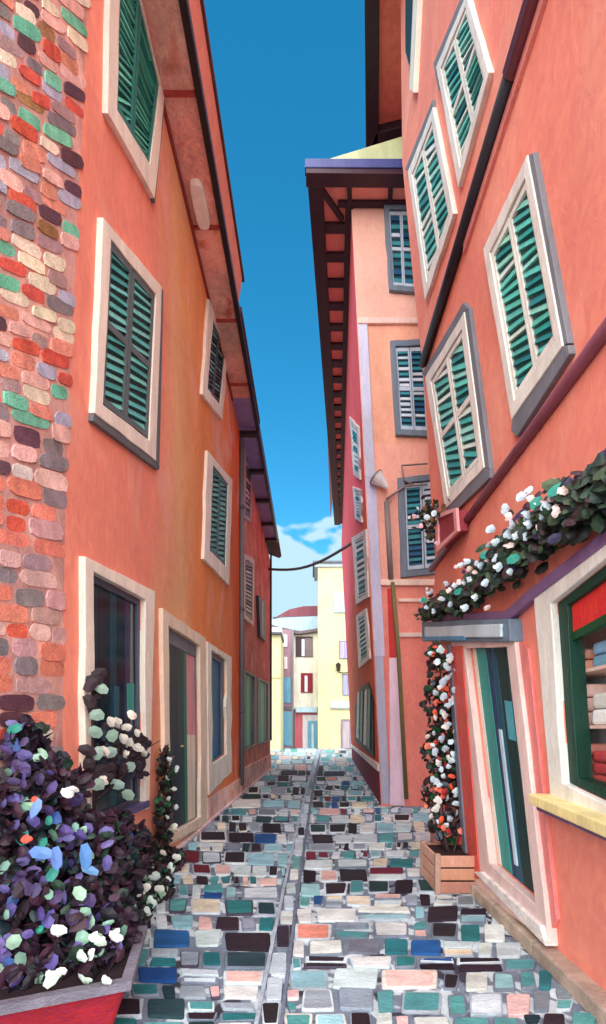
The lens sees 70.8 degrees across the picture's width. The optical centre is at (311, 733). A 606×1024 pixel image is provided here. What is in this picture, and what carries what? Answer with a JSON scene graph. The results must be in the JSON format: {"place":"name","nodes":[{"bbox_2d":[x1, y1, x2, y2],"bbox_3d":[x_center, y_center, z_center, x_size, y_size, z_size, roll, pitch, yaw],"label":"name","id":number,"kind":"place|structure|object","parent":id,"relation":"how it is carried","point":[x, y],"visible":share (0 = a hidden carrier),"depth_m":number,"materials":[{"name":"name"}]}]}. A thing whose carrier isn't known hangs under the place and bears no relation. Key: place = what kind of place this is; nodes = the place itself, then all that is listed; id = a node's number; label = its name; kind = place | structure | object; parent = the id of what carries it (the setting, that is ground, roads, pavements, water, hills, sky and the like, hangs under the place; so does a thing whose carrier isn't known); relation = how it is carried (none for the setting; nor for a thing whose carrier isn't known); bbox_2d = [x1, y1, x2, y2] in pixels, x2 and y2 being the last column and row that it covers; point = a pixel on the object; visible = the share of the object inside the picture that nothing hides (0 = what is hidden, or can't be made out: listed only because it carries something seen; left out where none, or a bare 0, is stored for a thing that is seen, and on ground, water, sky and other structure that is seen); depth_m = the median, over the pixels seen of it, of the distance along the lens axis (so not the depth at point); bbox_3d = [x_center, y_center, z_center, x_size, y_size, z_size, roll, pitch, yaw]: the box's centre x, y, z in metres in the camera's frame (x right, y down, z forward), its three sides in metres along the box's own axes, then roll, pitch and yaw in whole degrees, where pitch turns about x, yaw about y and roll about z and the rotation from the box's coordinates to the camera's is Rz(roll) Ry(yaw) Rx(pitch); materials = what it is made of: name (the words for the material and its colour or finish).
{"place":"outdoors","nodes":[
{"label":"outdoors","id":0,"kind":"place"},
{"bbox_2d":[204,0,365,619],"label":"sky","id":1,"kind":"structure","parent":0,"point":[290,74],"materials":[{"name":"blue"}]},
{"bbox_2d":[270,749,371,790],"bbox_3d":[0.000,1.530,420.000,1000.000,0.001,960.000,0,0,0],"label":"ground","id":2,"kind":"structure","parent":0,"point":[349,751],"depth_m":34.51,"materials":[{"name":"grey stone"}]},
{"bbox_2d":[0,0,90,789],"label":"stone house","id":3,"kind":"structure","parent":2,"relation":"on","point":[43,46],"depth_m":2.71,"materials":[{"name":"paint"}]},
{"bbox_2d":[62,0,259,854],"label":"plaster house","id":4,"kind":"structure","parent":2,"relation":"on","point":[163,406],"depth_m":4.72,"materials":[{"name":"paint"}]},
{"bbox_2d":[78,556,154,813],"bbox_3d":[-1.790,-0.382,3.922,0.220,2.339,1.453,0,0,0],"label":"shop window","id":5,"kind":"structure","parent":4,"relation":"in","point":[111,638],"depth_m":3.90,"materials":[{"name":"paint"}]},
{"bbox_2d":[77,668,160,810],"bbox_3d":[-1.633,0.406,3.799,0.196,1.832,1.614,0,0,0],"label":"climbing plant","id":6,"kind":"object","parent":4,"relation":"attached to","point":[106,769],"visible":0.98,"depth_m":3.42,"materials":[{"name":"white plant"}]},
{"bbox_2d":[88,217,162,469],"bbox_3d":[-1.735,-3.791,4.142,0.070,2.676,1.602,0,0,0],"label":"window","id":7,"kind":"structure","parent":4,"relation":"in","point":[125,394],"depth_m":3.95,"materials":[{"name":"paint"}]},
{"bbox_2d":[102,0,164,202],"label":"window","id":8,"kind":"structure","parent":4,"relation":"in","point":[133,101],"depth_m":4.13,"materials":[{"name":"paint"}]},
{"bbox_2d":[149,744,178,857],"bbox_3d":[-1.625,0.784,4.726,0.202,1.336,0.726,0,0,0],"label":"climbing plant","id":9,"kind":"object","parent":4,"relation":"attached to","point":[161,838],"visible":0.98,"depth_m":4.75,"materials":[{"name":"green plant"}]},
{"bbox_2d":[159,608,207,844],"bbox_3d":[-1.835,-0.026,5.946,0.270,3.028,2.117,0,0,0],"label":"doorway","id":10,"kind":"structure","parent":4,"relation":"in","point":[182,662],"depth_m":5.91,"materials":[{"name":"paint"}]},
{"bbox_2d":[200,299,226,419],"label":"window","id":11,"kind":"structure","parent":4,"relation":"in","point":[214,367],"depth_m":7.42,"materials":[{"name":"paint"}]},
{"bbox_2d":[201,451,231,584],"bbox_3d":[-1.735,-4.136,7.996,0.070,2.725,2.451,0,0,0],"label":"window","id":12,"kind":"structure","parent":4,"relation":"in","point":[217,484],"depth_m":7.75,"materials":[{"name":"paint"}]},
{"bbox_2d":[206,641,231,794],"bbox_3d":[-1.750,-0.311,8.100,0.100,2.671,2.183,0,0,0],"label":"window","id":13,"kind":"structure","parent":4,"relation":"in","point":[219,711],"depth_m":8.08,"materials":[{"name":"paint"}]},
{"bbox_2d":[239,424,280,791],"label":"rose house","id":14,"kind":"structure","parent":2,"relation":"on","point":[261,542],"depth_m":13.27,"materials":[{"name":"paint"}]},
{"bbox_2d":[244,446,251,522],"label":"window","id":15,"kind":"structure","parent":14,"relation":"in","point":[247,477],"depth_m":11.54,"materials":[{"name":"paint"}]},
{"bbox_2d":[244,554,254,625],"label":"window","id":16,"kind":"structure","parent":14,"relation":"in","point":[249,584],"depth_m":11.83,"materials":[{"name":"paint"}]},
{"bbox_2d":[272,606,317,747],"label":"cream house","id":17,"kind":"structure","parent":2,"relation":"on","point":[302,622],"depth_m":43.90,"materials":[{"name":"paint"}]},
{"bbox_2d":[296,636,312,656],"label":"window","id":18,"kind":"structure","parent":17,"relation":"in","point":[304,644],"depth_m":43.86,"materials":[{"name":"paint"}]},
{"bbox_2d":[301,673,312,692],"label":"window","id":19,"kind":"structure","parent":17,"relation":"in","point":[306,678],"depth_m":43.86,"materials":[{"name":"paint"}]},
{"bbox_2d":[313,561,350,748],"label":"yellow house","id":20,"kind":"structure","parent":2,"relation":"on","point":[334,730],"depth_m":42.00,"materials":[{"name":"paint"}]},
{"bbox_2d":[334,593,344,612],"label":"window","id":21,"kind":"structure","parent":20,"relation":"in","point":[338,597],"depth_m":41.84,"materials":[{"name":"glass"}]},
{"bbox_2d":[336,662,347,673],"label":"wall lantern","id":22,"kind":"object","parent":20,"relation":"attached to","point":[338,665],"depth_m":41.46,"materials":[{"name":"paint"}]},
{"bbox_2d":[339,641,346,658],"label":"window","id":23,"kind":"structure","parent":20,"relation":"in","point":[342,644],"depth_m":41.84,"materials":[{"name":"paint"}]},
{"bbox_2d":[343,674,348,694],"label":"window","id":24,"kind":"structure","parent":20,"relation":"in","point":[345,676],"depth_m":41.84,"materials":[{"name":"glass"}]},
{"bbox_2d":[341,719,350,748],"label":"door","id":25,"kind":"structure","parent":20,"relation":"in","point":[345,723],"depth_m":41.85,"materials":[{"name":"paint"}]},
{"bbox_2d":[305,137,434,805],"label":"corner house","id":26,"kind":"structure","parent":2,"relation":"on","point":[373,385],"depth_m":8.80,"materials":[{"name":"pink paint"}]},
{"bbox_2d":[268,542,350,570],"bbox_3d":[-0.150,-6.463,16.027,3.860,0.446,0.100,0,0,36],"label":"overhead cable","id":27,"kind":"object","parent":26,"relation":"attached to","point":[314,563],"visible":0.97,"depth_m":15.85,"materials":[{"name":"rubber"}]},
{"bbox_2d":[349,417,360,479],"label":"window","id":28,"kind":"structure","parent":26,"relation":"in","point":[354,428],"depth_m":10.46,"materials":[{"name":"paint"}]},
{"bbox_2d":[352,486,362,522],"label":"window","id":29,"kind":"structure","parent":26,"relation":"in","point":[357,493],"depth_m":10.55,"materials":[{"name":"paint"}]},
{"bbox_2d":[352,529,369,603],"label":"window","id":30,"kind":"structure","parent":26,"relation":"in","point":[359,541],"depth_m":10.57,"materials":[{"name":"paint"}]},
{"bbox_2d":[356,608,370,667],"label":"window","id":31,"kind":"structure","parent":26,"relation":"in","point":[362,620],"depth_m":11.09,"materials":[{"name":"paint"}]},
{"bbox_2d":[355,682,374,756],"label":"arched window","id":32,"kind":"structure","parent":26,"relation":"in","point":[364,709],"depth_m":11.36,"materials":[{"name":"paint"}]},
{"bbox_2d":[370,463,427,500],"bbox_3d":[1.784,-5.133,8.660,1.188,0.787,0.319,0,0,0],"label":"wall lantern","id":33,"kind":"object","parent":26,"relation":"attached to","point":[378,479],"depth_m":8.68,"materials":[{"name":"paint"}]},
{"bbox_2d":[383,205,414,294],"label":"window","id":34,"kind":"structure","parent":26,"relation":"in","point":[397,242],"depth_m":8.77,"materials":[{"name":"paint"}]},
{"bbox_2d":[390,339,426,438],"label":"window","id":35,"kind":"structure","parent":26,"relation":"in","point":[408,393],"depth_m":8.77,"materials":[{"name":"paint"}]},
{"bbox_2d":[397,474,434,578],"bbox_3d":[2.285,-4.273,8.775,1.021,2.145,0.090,0,0,0],"label":"window","id":36,"kind":"structure","parent":26,"relation":"in","point":[416,557],"depth_m":8.76,"materials":[{"name":"paint"}]},
{"bbox_2d":[365,0,605,990],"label":"coral house","id":37,"kind":"structure","parent":2,"relation":"on","point":[492,113],"depth_m":3.30,"materials":[{"name":"paint"}]},
{"bbox_2d":[406,99,457,299],"bbox_3d":[1.585,-7.522,5.863,0.070,3.699,2.428,0,0,0],"label":"window","id":38,"kind":"structure","parent":37,"relation":"in","point":[435,213],"depth_m":5.57,"materials":[{"name":"paint"}]},
{"bbox_2d":[410,495,467,552],"bbox_3d":[1.441,-2.527,5.125,0.294,1.097,1.804,0,0,0],"label":"flower box","id":39,"kind":"object","parent":37,"relation":"attached to","point":[451,527],"visible":1,"depth_m":4.77,"materials":[{"name":"paint"}]},
{"bbox_2d":[422,302,493,509],"bbox_3d":[1.585,-3.654,4.867,0.070,2.841,2.291,0,0,0],"label":"window","id":40,"kind":"structure","parent":37,"relation":"in","point":[453,375],"depth_m":4.49,"materials":[{"name":"paint"}]},
{"bbox_2d":[434,0,493,186],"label":"window","id":41,"kind":"structure","parent":37,"relation":"in","point":[464,71],"depth_m":4.39,"materials":[{"name":"paint"}]},
{"bbox_2d":[421,619,559,945],"bbox_3d":[1.560,-0.031,4.267,0.180,2.975,3.074,0,0,0],"label":"doorway","id":42,"kind":"structure","parent":37,"relation":"in","point":[504,668],"depth_m":3.54,"materials":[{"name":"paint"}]},
{"bbox_2d":[413,448,605,622],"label":"flowering vine","id":43,"kind":"object","parent":37,"relation":"attached to","point":[570,511],"visible":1,"depth_m":2.78,"materials":[{"name":"green plant"}]},
{"bbox_2d":[483,152,575,436],"bbox_3d":[1.585,-3.311,3.209,0.070,2.113,1.269,0,0,0],"label":"window","id":44,"kind":"structure","parent":37,"relation":"in","point":[527,292],"depth_m":3.08,"materials":[{"name":"paint"}]},
{"bbox_2d":[529,545,605,840],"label":"shop window","id":45,"kind":"structure","parent":37,"relation":"in","point":[563,637],"depth_m":2.64,"materials":[{"name":"paint"}]},
{"bbox_2d":[591,743,605,774],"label":"folded cloth","id":46,"kind":"object","parent":45,"relation":"in","point":[598,746],"visible":0.04,"depth_m":2.69,"materials":[{"name":"fabric"}]},
{"bbox_2d":[592,751,605,781],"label":"folded cloth","id":47,"kind":"object","parent":45,"relation":"in","point":[599,769],"visible":0.74,"depth_m":2.56,"materials":[{"name":"fabric"}]},
{"bbox_2d":[584,649,597,668],"bbox_3d":[1.821,-0.469,2.815,0.196,0.134,0.268,0,0,0],"label":"folded cloth","id":48,"kind":"object","parent":37,"relation":"on","point":[590,655],"visible":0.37,"depth_m":2.69,"materials":[{"name":"fabric"}]},
{"bbox_2d":[587,684,605,724],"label":"folded cloth","id":49,"kind":"object","parent":37,"relation":"on","point":[593,690],"visible":0.19,"depth_m":2.69,"materials":[{"name":"fabric"}]},
{"bbox_2d":[592,692,605,724],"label":"folded cloth","id":50,"kind":"object","parent":37,"relation":"on","point":[599,716],"visible":0.98,"depth_m":2.56,"materials":[{"name":"fabric"}]},
{"bbox_2d":[593,640,605,666],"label":"folded cloth","id":51,"kind":"object","parent":37,"relation":"on","point":[599,649],"visible":0.91,"depth_m":2.56,"materials":[{"name":"fabric"}]},
{"bbox_2d":[114,747,597,1023],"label":"cobbled street","id":52,"kind":"structure","parent":0,"point":[356,984],"depth_m":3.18,"materials":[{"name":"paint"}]},
{"bbox_2d":[0,714,155,1023],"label":"potted shrub","id":53,"kind":"object","parent":52,"relation":"on","point":[74,866],"visible":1,"depth_m":2.15,"materials":[{"name":"purple plant"}]},
{"bbox_2d":[134,845,186,924],"bbox_3d":[-1.495,1.179,3.996,0.532,0.671,2.016,0,0,0],"label":"shrub","id":54,"kind":"object","parent":52,"relation":"on","point":[158,882],"visible":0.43,"depth_m":3.82,"materials":[{"name":"white plant"}]},
{"bbox_2d":[176,768,270,848],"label":"kerb","id":55,"kind":"structure","parent":52,"relation":"on","point":[184,842],"depth_m":7.07,"materials":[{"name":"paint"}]},
{"bbox_2d":[270,627,284,749],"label":"ochre house","id":56,"kind":"structure","parent":52,"relation":"on","point":[278,641],"depth_m":38.00,"materials":[{"name":"paint"}]},
{"bbox_2d":[254,754,320,1023],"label":"drain channel","id":57,"kind":"object","parent":52,"relation":"on","point":[269,1007],"visible":0.98,"depth_m":3.20,"materials":[{"name":"paint"}]},
{"bbox_2d":[283,630,294,747],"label":"narrow house","id":58,"kind":"structure","parent":52,"relation":"on","point":[288,701],"depth_m":42.90,"materials":[{"name":"paint"}]},
{"bbox_2d":[283,635,286,646],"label":"window","id":59,"kind":"structure","parent":58,"relation":"in","point":[285,643],"depth_m":42.91,"materials":[{"name":"glass"}]},
{"bbox_2d":[284,657,286,668],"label":"window","id":60,"kind":"structure","parent":58,"relation":"in","point":[285,658],"depth_m":42.91,"materials":[{"name":"paint"}]},
{"bbox_2d":[283,677,290,702],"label":"window","id":61,"kind":"structure","parent":58,"relation":"in","point":[286,680],"depth_m":42.91,"materials":[{"name":"paint"}]},
{"bbox_2d":[283,711,290,745],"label":"door","id":62,"kind":"structure","parent":58,"relation":"in","point":[286,714],"depth_m":42.91,"materials":[{"name":"paint"}]},
{"bbox_2d":[419,641,475,893],"bbox_3d":[1.387,0.232,4.435,0.457,2.536,0.935,0,0,0],"label":"rose crate","id":63,"kind":"object","parent":52,"relation":"on","point":[446,858],"visible":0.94,"depth_m":4.50,"materials":[{"name":"paint"}]},
{"bbox_2d":[427,842,605,1023],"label":"kerb","id":64,"kind":"structure","parent":52,"relation":"on","point":[588,993],"depth_m":2.65,"materials":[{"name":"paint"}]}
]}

